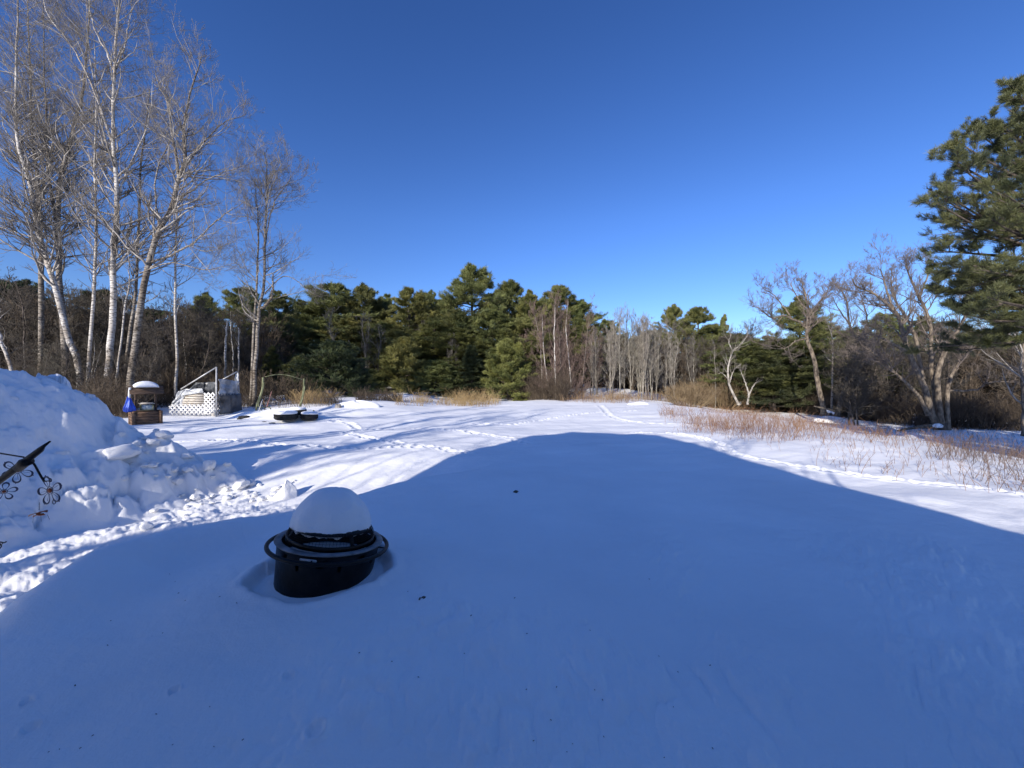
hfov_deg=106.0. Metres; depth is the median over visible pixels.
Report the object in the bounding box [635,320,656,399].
sapling
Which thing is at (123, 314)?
birch tree
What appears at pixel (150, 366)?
bare tree
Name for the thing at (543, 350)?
birch tree
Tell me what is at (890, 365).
pine tree
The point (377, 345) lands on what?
bare tree
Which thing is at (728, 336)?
bare tree
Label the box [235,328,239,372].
birch tree
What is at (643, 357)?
sapling
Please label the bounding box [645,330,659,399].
sapling
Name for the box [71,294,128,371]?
bare tree
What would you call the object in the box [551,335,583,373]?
bare tree
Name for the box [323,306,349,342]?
bare tree
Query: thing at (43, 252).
birch tree
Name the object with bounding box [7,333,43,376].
bare tree
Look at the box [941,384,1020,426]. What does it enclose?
shrub
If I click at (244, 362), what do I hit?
bare tree
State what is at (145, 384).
snow mound
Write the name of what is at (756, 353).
pine tree
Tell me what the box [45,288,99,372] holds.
bare tree
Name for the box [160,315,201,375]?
bare tree
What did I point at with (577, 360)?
bare tree
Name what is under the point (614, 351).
sapling
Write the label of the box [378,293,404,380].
pine tree
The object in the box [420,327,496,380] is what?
pine tree
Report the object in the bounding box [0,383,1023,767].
ground
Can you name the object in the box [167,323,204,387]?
bare tree
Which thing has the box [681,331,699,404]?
bare tree
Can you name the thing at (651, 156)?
sky
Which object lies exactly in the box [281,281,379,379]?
pine tree
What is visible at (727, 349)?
bare tree
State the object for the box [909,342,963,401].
bare tree
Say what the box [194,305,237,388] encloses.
bare tree
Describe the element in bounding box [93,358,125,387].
bare tree
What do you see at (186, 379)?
shrub
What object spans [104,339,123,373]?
bare tree
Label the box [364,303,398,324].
pine tree
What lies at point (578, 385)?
shrub
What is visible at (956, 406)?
shrub
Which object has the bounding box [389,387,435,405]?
dry grass
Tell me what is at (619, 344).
pine tree
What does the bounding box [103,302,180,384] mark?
bare tree
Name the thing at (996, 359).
pine tree
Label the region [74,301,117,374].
bare tree
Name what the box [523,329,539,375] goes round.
bare tree
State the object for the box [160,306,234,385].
bare tree
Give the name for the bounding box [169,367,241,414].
garden enclosure
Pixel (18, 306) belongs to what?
bare tree
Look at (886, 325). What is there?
pine tree
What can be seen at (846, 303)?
willow tree
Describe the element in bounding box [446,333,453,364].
bare tree
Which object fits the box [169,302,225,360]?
bare tree
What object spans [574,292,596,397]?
birch tree
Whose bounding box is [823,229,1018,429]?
willow tree
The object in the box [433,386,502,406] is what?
dry grass
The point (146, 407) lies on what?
bucket
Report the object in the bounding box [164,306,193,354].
bare tree
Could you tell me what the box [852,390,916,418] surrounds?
shrub
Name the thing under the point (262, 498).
snow chunk
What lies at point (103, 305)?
bare tree
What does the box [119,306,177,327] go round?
pine tree
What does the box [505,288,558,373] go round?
pine tree
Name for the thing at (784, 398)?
pine tree
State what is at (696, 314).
pine tree
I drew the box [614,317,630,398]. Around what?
sapling
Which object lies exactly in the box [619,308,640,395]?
sapling
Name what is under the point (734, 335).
bare tree
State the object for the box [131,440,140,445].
snow chunk
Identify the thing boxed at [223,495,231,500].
snow chunk
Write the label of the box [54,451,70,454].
snow chunk
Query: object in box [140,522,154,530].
snow chunk
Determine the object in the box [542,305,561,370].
bare tree
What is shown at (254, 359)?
maple tree
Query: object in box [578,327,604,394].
bare tree
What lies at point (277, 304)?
pine tree
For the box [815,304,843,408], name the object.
birch tree
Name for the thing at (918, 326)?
pine tree
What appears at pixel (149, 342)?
bare tree
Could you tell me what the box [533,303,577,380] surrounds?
pine tree
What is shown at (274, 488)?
snow chunk
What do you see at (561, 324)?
birch tree
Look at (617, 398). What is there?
brush strip
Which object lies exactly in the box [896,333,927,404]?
bare tree
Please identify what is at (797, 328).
pine tree
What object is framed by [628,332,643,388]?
bare tree
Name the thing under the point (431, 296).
pine tree
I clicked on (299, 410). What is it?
tyre
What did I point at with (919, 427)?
log
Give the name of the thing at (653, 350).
sapling
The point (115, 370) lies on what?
shrub
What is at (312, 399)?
dry grass
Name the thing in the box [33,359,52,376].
bare tree
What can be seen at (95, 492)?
snow pile
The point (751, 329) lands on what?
bare tree
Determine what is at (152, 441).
snow chunk
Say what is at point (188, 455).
snow chunk
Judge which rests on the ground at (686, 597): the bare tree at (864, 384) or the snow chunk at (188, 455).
the bare tree at (864, 384)
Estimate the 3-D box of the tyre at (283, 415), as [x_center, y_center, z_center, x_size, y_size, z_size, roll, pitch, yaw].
[-10.133,1.374,17.299,0.957,0.434,0.958,2,3,0]
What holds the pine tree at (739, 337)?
on the ground at (686, 597)
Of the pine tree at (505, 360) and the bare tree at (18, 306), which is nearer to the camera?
the bare tree at (18, 306)
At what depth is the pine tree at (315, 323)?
46.49 m
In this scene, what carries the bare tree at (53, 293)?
on the ground at (686, 597)
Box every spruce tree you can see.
[258,346,286,394]
[447,345,491,398]
[720,313,729,331]
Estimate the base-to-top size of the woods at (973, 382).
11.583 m
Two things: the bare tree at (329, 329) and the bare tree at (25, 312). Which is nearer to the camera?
the bare tree at (25, 312)
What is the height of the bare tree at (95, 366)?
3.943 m
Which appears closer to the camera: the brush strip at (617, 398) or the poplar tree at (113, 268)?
the poplar tree at (113, 268)
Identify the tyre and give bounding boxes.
[273,410,297,420]
[287,407,306,414]
[300,411,317,419]
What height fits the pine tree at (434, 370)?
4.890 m
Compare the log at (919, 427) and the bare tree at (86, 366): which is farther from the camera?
the log at (919, 427)
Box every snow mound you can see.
[133,381,158,387]
[932,423,942,427]
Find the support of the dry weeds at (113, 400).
on the ground at (686, 597)
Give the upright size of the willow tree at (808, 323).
12.140 m
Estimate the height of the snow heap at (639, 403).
0.414 m
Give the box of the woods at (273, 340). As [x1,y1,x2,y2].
[0,278,300,392]
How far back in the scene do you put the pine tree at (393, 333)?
47.23 m
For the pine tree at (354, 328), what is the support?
on the ground at (686, 597)
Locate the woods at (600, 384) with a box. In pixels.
[385,364,611,387]
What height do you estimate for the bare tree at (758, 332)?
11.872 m
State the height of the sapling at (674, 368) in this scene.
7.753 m
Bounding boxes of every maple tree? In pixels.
[210,123,356,406]
[975,331,1023,435]
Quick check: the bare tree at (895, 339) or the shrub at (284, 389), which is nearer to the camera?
the shrub at (284, 389)
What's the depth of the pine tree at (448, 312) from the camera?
50.59 m
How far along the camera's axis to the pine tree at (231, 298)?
38.71 m
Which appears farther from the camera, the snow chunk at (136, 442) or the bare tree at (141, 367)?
the bare tree at (141, 367)
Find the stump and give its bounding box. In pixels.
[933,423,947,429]
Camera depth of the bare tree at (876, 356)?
41.31 m
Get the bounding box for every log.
[814,406,835,412]
[898,423,936,430]
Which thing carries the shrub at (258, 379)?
on the ground at (686, 597)
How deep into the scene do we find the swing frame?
18.89 m
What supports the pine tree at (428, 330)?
on the ground at (686, 597)
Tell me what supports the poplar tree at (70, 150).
on the ground at (686, 597)
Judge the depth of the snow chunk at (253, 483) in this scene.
7.65 m
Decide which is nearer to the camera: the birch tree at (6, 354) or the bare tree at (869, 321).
the birch tree at (6, 354)
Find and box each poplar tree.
[0,0,136,371]
[0,0,215,386]
[72,0,290,398]
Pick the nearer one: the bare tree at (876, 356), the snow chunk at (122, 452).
the snow chunk at (122, 452)
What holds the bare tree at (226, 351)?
on the ground at (686, 597)
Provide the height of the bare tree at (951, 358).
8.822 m
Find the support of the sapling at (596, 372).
on the ground at (686, 597)
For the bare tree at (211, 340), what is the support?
on the ground at (686, 597)
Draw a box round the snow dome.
[289,487,371,539]
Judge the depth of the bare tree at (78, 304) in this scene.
31.97 m
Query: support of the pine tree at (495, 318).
on the ground at (686, 597)
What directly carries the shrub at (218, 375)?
on the ground at (686, 597)
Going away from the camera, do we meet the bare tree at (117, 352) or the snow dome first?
the snow dome
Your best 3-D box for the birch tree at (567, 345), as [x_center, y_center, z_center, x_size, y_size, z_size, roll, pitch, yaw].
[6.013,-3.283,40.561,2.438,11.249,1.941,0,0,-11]
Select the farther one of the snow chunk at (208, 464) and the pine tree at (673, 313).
the pine tree at (673, 313)
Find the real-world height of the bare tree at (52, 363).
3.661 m
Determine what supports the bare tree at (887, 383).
on the ground at (686, 597)
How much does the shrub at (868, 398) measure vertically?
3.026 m
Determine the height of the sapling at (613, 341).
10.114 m
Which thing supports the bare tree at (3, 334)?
on the ground at (686, 597)
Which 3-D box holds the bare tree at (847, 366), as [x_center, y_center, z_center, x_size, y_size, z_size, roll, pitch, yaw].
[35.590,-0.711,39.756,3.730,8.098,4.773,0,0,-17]
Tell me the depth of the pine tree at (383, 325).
49.78 m
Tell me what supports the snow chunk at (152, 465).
on the snow pile
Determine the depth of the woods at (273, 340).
35.58 m
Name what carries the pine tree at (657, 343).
on the ground at (686, 597)
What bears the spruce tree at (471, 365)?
on the ground at (686, 597)
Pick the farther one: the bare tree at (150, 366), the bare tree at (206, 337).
the bare tree at (206, 337)
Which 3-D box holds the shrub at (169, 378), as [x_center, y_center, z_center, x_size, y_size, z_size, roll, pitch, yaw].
[-23.496,-0.332,26.078,4.537,3.238,4.154,0,0,27]
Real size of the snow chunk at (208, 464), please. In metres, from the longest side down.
0.233 x 0.206 x 0.188 m
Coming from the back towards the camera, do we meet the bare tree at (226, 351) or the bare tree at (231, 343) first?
the bare tree at (226, 351)
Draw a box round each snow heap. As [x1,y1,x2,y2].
[331,400,380,407]
[627,402,648,404]
[811,416,847,422]
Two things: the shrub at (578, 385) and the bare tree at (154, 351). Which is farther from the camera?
the shrub at (578, 385)
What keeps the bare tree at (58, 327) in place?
on the ground at (686, 597)
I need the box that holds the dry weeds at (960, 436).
[842,416,1023,450]
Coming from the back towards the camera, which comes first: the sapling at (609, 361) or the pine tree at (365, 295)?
the pine tree at (365, 295)
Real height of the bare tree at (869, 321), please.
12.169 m
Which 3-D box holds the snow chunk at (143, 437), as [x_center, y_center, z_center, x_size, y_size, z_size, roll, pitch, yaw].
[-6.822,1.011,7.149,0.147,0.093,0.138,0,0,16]
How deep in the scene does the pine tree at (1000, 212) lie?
12.17 m
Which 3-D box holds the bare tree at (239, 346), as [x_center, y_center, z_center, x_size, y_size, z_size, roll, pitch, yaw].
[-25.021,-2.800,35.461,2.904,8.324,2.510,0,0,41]
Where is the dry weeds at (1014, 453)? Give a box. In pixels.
[924,425,1023,490]
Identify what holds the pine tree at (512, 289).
on the ground at (686, 597)
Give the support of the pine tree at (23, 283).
on the ground at (686, 597)
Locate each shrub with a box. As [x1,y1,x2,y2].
[6,352,72,388]
[74,359,148,385]
[134,355,204,402]
[159,364,229,396]
[179,362,249,400]
[224,369,290,400]
[257,370,325,401]
[520,364,549,393]
[531,370,593,398]
[657,379,723,407]
[675,372,764,409]
[809,389,851,403]
[826,390,892,412]
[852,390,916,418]
[914,391,997,424]
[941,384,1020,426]
[961,387,1021,421]
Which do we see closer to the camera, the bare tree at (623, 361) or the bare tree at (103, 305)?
the bare tree at (103, 305)
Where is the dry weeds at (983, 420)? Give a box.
[768,385,1021,430]
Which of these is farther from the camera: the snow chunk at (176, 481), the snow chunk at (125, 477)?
the snow chunk at (176, 481)
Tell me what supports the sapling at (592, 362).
on the ground at (686, 597)
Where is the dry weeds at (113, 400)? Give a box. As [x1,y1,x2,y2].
[56,367,170,417]
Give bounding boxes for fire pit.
[264,525,388,597]
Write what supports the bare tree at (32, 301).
on the ground at (686, 597)
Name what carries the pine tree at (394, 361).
on the ground at (686, 597)
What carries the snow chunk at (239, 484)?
on the snow pile
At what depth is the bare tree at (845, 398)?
27.91 m
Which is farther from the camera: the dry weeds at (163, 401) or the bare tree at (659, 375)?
the bare tree at (659, 375)
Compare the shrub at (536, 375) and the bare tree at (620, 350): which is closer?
the shrub at (536, 375)
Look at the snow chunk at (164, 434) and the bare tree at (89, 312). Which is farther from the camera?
the bare tree at (89, 312)
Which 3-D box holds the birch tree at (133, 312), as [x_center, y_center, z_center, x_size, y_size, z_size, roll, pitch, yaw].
[-22.252,-9.369,22.794,4.615,19.775,4.205,0,0,-39]
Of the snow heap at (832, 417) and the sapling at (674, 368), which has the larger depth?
the sapling at (674, 368)
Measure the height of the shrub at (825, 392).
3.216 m
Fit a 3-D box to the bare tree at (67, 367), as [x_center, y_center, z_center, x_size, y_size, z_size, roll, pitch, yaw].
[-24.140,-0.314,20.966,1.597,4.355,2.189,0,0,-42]
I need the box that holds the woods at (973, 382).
[600,330,1020,410]
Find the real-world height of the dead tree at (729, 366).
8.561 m
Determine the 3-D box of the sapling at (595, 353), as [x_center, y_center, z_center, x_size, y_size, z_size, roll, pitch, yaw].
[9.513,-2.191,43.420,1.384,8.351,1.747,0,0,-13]
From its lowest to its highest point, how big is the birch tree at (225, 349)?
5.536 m
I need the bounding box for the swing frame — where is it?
[255,374,304,410]
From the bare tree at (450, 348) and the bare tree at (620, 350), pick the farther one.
the bare tree at (620, 350)
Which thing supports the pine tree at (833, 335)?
on the ground at (686, 597)
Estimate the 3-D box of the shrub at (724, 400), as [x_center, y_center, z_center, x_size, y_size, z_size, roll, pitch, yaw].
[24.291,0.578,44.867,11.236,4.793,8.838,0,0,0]
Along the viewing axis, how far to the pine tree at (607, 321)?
65.36 m
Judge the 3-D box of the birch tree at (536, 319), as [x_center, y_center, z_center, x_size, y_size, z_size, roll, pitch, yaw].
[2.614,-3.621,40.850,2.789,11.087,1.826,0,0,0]
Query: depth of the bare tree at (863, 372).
33.00 m
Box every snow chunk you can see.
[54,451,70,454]
[103,444,141,459]
[121,475,129,479]
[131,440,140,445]
[138,436,148,439]
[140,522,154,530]
[145,438,159,444]
[147,463,157,467]
[155,430,172,437]
[171,466,177,471]
[172,478,183,484]
[181,453,194,457]
[182,466,192,472]
[189,494,199,500]
[202,459,215,470]
[218,482,226,487]
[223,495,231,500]
[233,479,249,489]
[248,479,256,486]
[256,496,266,500]
[270,480,296,500]
[271,485,280,490]
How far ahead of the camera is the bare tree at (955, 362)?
29.15 m
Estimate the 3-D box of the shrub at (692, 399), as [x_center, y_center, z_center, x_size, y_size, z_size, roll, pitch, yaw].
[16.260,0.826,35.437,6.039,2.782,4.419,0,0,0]
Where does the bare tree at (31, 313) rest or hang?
on the ground at (686, 597)
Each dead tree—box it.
[717,319,751,404]
[738,365,762,404]
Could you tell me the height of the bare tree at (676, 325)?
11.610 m
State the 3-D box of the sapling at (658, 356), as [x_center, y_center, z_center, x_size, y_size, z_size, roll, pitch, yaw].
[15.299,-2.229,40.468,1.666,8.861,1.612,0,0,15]
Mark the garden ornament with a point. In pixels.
(20, 465)
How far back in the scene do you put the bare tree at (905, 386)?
37.84 m
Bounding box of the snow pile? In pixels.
[0,368,248,554]
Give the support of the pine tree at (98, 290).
on the ground at (686, 597)
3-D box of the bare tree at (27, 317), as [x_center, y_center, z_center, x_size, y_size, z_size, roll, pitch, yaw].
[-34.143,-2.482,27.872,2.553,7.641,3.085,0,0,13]
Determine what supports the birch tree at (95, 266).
on the ground at (686, 597)
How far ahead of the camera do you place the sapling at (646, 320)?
40.38 m
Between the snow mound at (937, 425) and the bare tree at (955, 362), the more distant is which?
the bare tree at (955, 362)
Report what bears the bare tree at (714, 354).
on the ground at (686, 597)
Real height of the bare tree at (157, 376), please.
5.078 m
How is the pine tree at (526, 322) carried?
on the ground at (686, 597)
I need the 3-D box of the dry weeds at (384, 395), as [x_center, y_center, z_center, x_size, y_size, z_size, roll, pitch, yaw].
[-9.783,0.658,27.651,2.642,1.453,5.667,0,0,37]
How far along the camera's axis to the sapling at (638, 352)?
41.67 m
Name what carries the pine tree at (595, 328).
on the ground at (686, 597)
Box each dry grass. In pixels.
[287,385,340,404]
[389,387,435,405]
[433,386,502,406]
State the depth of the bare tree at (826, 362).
41.09 m
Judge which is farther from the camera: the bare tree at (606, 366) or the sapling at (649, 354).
the bare tree at (606, 366)
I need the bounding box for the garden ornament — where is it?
[0,441,61,521]
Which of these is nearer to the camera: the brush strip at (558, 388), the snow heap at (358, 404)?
the snow heap at (358, 404)
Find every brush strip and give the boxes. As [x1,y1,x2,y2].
[498,362,581,401]
[559,388,672,402]
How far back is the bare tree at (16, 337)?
23.50 m
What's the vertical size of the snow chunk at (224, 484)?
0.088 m
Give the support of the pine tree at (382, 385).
on the ground at (686, 597)
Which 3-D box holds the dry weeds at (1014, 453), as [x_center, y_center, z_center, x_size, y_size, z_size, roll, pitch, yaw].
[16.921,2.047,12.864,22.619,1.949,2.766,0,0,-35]
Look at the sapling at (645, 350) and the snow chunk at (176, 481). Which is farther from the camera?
the sapling at (645, 350)
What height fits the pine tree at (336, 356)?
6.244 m
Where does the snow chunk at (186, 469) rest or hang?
on the snow pile
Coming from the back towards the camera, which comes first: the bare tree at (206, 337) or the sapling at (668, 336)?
the sapling at (668, 336)
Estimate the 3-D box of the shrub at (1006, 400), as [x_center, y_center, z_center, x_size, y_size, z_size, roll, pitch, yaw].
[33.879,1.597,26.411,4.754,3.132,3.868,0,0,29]
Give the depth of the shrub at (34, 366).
24.93 m
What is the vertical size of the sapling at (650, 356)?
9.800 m
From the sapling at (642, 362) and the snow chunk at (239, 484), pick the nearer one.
the snow chunk at (239, 484)
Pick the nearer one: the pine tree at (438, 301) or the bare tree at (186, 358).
the bare tree at (186, 358)
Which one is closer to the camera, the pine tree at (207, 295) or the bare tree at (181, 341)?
the bare tree at (181, 341)
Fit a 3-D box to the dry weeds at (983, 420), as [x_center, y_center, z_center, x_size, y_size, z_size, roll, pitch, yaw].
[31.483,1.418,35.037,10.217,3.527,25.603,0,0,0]
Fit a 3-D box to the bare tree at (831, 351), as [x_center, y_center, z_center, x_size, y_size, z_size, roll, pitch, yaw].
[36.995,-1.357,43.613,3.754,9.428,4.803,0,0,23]
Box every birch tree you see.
[0,0,93,374]
[0,0,125,383]
[0,219,24,370]
[18,30,147,389]
[76,55,183,387]
[114,235,142,390]
[120,146,210,395]
[221,318,232,376]
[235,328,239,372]
[525,300,547,388]
[533,305,557,386]
[548,287,566,396]
[552,299,568,378]
[558,302,578,396]
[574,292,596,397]
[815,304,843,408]
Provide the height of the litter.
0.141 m
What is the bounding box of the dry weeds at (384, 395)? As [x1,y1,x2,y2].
[344,387,403,401]
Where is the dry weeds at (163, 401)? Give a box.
[139,376,282,407]
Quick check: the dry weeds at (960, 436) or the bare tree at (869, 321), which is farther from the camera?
the bare tree at (869, 321)
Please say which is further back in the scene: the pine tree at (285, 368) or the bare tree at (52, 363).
the pine tree at (285, 368)
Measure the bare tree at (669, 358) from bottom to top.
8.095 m
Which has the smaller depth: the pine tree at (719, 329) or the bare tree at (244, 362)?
the bare tree at (244, 362)
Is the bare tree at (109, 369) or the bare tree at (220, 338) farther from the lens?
the bare tree at (220, 338)
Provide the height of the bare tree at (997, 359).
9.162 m
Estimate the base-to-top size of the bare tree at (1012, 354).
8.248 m
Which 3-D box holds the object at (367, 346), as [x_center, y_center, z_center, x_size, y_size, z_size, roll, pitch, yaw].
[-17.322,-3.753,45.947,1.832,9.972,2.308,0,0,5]
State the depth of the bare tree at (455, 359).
46.06 m
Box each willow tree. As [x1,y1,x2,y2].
[739,260,850,413]
[814,261,880,416]
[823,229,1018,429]
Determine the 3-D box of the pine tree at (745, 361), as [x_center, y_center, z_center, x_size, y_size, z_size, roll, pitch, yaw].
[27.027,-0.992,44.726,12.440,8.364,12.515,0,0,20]
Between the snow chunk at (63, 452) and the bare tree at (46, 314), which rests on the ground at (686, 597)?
the bare tree at (46, 314)
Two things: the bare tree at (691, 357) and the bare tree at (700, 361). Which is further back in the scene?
the bare tree at (700, 361)
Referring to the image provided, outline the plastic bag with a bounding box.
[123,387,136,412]
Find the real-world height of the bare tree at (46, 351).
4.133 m
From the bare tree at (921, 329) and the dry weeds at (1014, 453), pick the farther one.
the bare tree at (921, 329)
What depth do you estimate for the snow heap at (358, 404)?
23.76 m
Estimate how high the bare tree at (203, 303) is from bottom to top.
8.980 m
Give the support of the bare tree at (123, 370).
on the ground at (686, 597)
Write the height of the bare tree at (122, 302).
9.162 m
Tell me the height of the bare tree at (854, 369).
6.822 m
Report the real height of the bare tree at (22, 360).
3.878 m
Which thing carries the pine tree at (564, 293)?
on the ground at (686, 597)
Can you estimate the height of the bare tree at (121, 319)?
9.835 m
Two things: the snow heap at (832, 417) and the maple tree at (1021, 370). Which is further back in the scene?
the snow heap at (832, 417)
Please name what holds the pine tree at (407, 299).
on the ground at (686, 597)
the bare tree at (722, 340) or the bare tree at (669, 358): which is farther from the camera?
the bare tree at (722, 340)
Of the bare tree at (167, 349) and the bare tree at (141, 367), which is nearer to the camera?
the bare tree at (141, 367)
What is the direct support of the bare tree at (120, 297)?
on the ground at (686, 597)
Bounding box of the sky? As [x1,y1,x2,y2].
[0,0,1023,353]
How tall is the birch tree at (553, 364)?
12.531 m
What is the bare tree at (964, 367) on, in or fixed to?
on the ground at (686, 597)
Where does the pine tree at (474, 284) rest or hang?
on the ground at (686, 597)
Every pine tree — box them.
[0,278,55,320]
[65,287,137,322]
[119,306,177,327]
[166,291,221,324]
[203,284,280,386]
[252,290,317,372]
[276,298,321,349]
[276,355,312,392]
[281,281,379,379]
[283,338,379,398]
[284,317,358,376]
[305,317,382,370]
[334,282,397,335]
[347,321,401,373]
[348,328,433,379]
[357,368,391,393]
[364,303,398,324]
[365,286,437,357]
[370,336,430,393]
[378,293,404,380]
[402,317,480,381]
[405,359,469,396]
[412,289,439,355]
[413,299,469,357]
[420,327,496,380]
[422,307,471,383]
[432,261,515,388]
[455,308,522,382]
[476,293,510,376]
[478,278,540,363]
[478,337,540,400]
[497,315,557,382]
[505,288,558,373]
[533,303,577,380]
[535,283,604,376]
[553,299,610,386]
[567,325,621,387]
[597,318,629,380]
[599,334,628,374]
[641,329,675,391]
[649,304,697,356]
[671,305,725,378]
[687,324,742,375]
[690,341,807,408]
[704,335,841,411]
[715,332,759,344]
[729,342,816,409]
[766,294,842,398]
[798,325,845,358]
[817,336,927,399]
[818,326,888,383]
[862,311,923,338]
[888,315,954,357]
[896,74,1023,356]
[922,333,1019,395]
[947,344,1021,401]
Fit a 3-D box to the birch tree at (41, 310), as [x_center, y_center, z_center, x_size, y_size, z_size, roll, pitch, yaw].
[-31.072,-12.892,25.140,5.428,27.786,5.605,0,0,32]
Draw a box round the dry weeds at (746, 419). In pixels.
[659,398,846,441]
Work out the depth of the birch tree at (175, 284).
23.96 m
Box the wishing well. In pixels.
[126,386,163,424]
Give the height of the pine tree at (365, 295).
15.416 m
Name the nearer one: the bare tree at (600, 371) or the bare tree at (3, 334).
the bare tree at (3, 334)
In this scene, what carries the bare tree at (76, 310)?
on the ground at (686, 597)
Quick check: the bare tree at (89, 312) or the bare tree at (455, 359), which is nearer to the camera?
the bare tree at (89, 312)
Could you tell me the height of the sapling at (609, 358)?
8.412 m
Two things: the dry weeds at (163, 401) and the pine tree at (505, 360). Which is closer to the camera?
the dry weeds at (163, 401)
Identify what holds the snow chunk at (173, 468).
on the snow pile
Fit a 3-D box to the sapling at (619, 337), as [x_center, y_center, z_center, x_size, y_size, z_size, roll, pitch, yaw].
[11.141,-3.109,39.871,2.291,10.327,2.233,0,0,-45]
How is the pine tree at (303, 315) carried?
on the ground at (686, 597)
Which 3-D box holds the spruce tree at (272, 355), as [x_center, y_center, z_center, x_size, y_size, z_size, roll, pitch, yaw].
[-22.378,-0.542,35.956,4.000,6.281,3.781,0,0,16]
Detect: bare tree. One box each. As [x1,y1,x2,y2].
[0,266,82,372]
[0,285,59,370]
[0,306,26,369]
[0,325,42,375]
[1,290,60,366]
[2,292,58,358]
[5,297,52,329]
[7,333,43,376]
[7,347,37,374]
[17,298,57,358]
[27,342,80,388]
[31,276,87,370]
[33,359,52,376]
[35,351,80,388]
[44,284,71,308]
[45,279,108,358]
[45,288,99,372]
[46,341,89,389]
[48,298,89,322]
[66,276,162,362]
[71,288,130,372]
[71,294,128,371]
[72,359,93,391]
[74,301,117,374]
[77,348,105,387]
[78,305,120,369]
[78,330,105,386]
[83,349,136,394]
[85,285,148,337]
[93,290,135,369]
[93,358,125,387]
[102,347,139,387]
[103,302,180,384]
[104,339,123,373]
[121,346,158,401]
[124,315,171,404]
[129,317,174,379]
[138,319,169,371]
[139,331,173,404]
[144,321,180,385]
[156,286,202,382]
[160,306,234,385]
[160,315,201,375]
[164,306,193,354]
[166,298,217,381]
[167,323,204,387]
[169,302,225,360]
[177,287,219,381]
[180,310,221,380]
[186,310,230,380]
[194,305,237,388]
[194,309,229,379]
[214,324,239,383]
[218,302,245,377]
[222,323,252,379]
[227,307,251,387]
[236,314,271,379]
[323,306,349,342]
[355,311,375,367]
[371,324,384,368]
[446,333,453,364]
[454,339,458,366]
[519,331,531,372]
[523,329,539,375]
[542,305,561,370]
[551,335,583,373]
[564,338,584,373]
[577,335,611,394]
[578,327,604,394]
[592,326,622,392]
[600,329,630,379]
[615,336,629,389]
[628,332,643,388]
[648,345,667,393]
[649,317,673,396]
[661,317,683,395]
[661,335,676,399]
[672,321,701,386]
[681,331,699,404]
[689,335,717,388]
[706,339,721,406]
[708,331,726,345]
[712,341,748,407]
[722,329,744,343]
[726,325,744,343]
[740,321,762,339]
[741,319,761,339]
[809,337,843,395]
[816,340,889,424]
[823,332,846,385]
[824,322,872,425]
[831,342,891,397]
[832,340,886,425]
[833,329,903,416]
[836,335,887,405]
[858,310,885,336]
[860,328,893,395]
[860,330,912,405]
[874,331,923,393]
[889,339,928,404]
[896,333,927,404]
[903,311,978,409]
[908,319,969,387]
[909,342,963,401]
[917,316,969,399]
[947,332,986,393]
[953,334,994,396]
[978,334,1021,406]
[989,334,1020,395]
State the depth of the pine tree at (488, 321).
59.96 m
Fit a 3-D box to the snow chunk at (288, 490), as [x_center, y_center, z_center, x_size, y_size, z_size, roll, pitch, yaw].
[-4.207,2.006,7.110,0.448,0.479,0.351,0,0,-29]
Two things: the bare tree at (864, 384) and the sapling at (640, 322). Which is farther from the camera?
the sapling at (640, 322)
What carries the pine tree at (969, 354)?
on the ground at (686, 597)
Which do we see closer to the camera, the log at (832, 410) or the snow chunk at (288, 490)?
the snow chunk at (288, 490)
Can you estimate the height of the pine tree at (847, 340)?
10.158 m
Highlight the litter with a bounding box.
[48,490,712,757]
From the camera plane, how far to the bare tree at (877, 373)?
32.37 m
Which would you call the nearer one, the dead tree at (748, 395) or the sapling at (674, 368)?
the dead tree at (748, 395)
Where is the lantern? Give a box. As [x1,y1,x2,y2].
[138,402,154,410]
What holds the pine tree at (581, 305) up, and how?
on the ground at (686, 597)
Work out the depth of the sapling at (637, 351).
43.30 m
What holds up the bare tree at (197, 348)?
on the ground at (686, 597)
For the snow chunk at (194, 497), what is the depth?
6.92 m
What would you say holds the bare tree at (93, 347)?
on the ground at (686, 597)
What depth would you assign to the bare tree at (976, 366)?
38.00 m
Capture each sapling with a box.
[585,335,603,397]
[588,326,598,395]
[590,329,601,395]
[600,330,615,393]
[603,323,620,395]
[606,313,617,398]
[607,321,618,395]
[612,302,629,396]
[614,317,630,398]
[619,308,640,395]
[627,317,640,390]
[630,313,644,392]
[635,319,644,396]
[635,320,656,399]
[635,321,647,394]
[636,323,650,393]
[637,312,654,399]
[639,317,652,399]
[642,318,659,397]
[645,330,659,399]
[649,326,661,392]
[650,322,665,398]
[662,319,678,401]
[666,333,682,388]
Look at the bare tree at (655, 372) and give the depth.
52.04 m
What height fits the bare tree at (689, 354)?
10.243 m
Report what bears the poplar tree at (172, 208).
on the ground at (686, 597)
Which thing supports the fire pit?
on the ground at (686, 597)
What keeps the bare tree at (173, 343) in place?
on the ground at (686, 597)
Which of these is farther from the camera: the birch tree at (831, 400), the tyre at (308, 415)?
the birch tree at (831, 400)
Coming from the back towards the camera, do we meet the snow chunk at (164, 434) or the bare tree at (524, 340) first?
the bare tree at (524, 340)
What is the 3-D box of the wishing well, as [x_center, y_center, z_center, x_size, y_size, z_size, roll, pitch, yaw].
[-15.193,0.902,16.000,0.610,1.656,1.060,0,0,34]
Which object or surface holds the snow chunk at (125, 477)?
on the snow pile

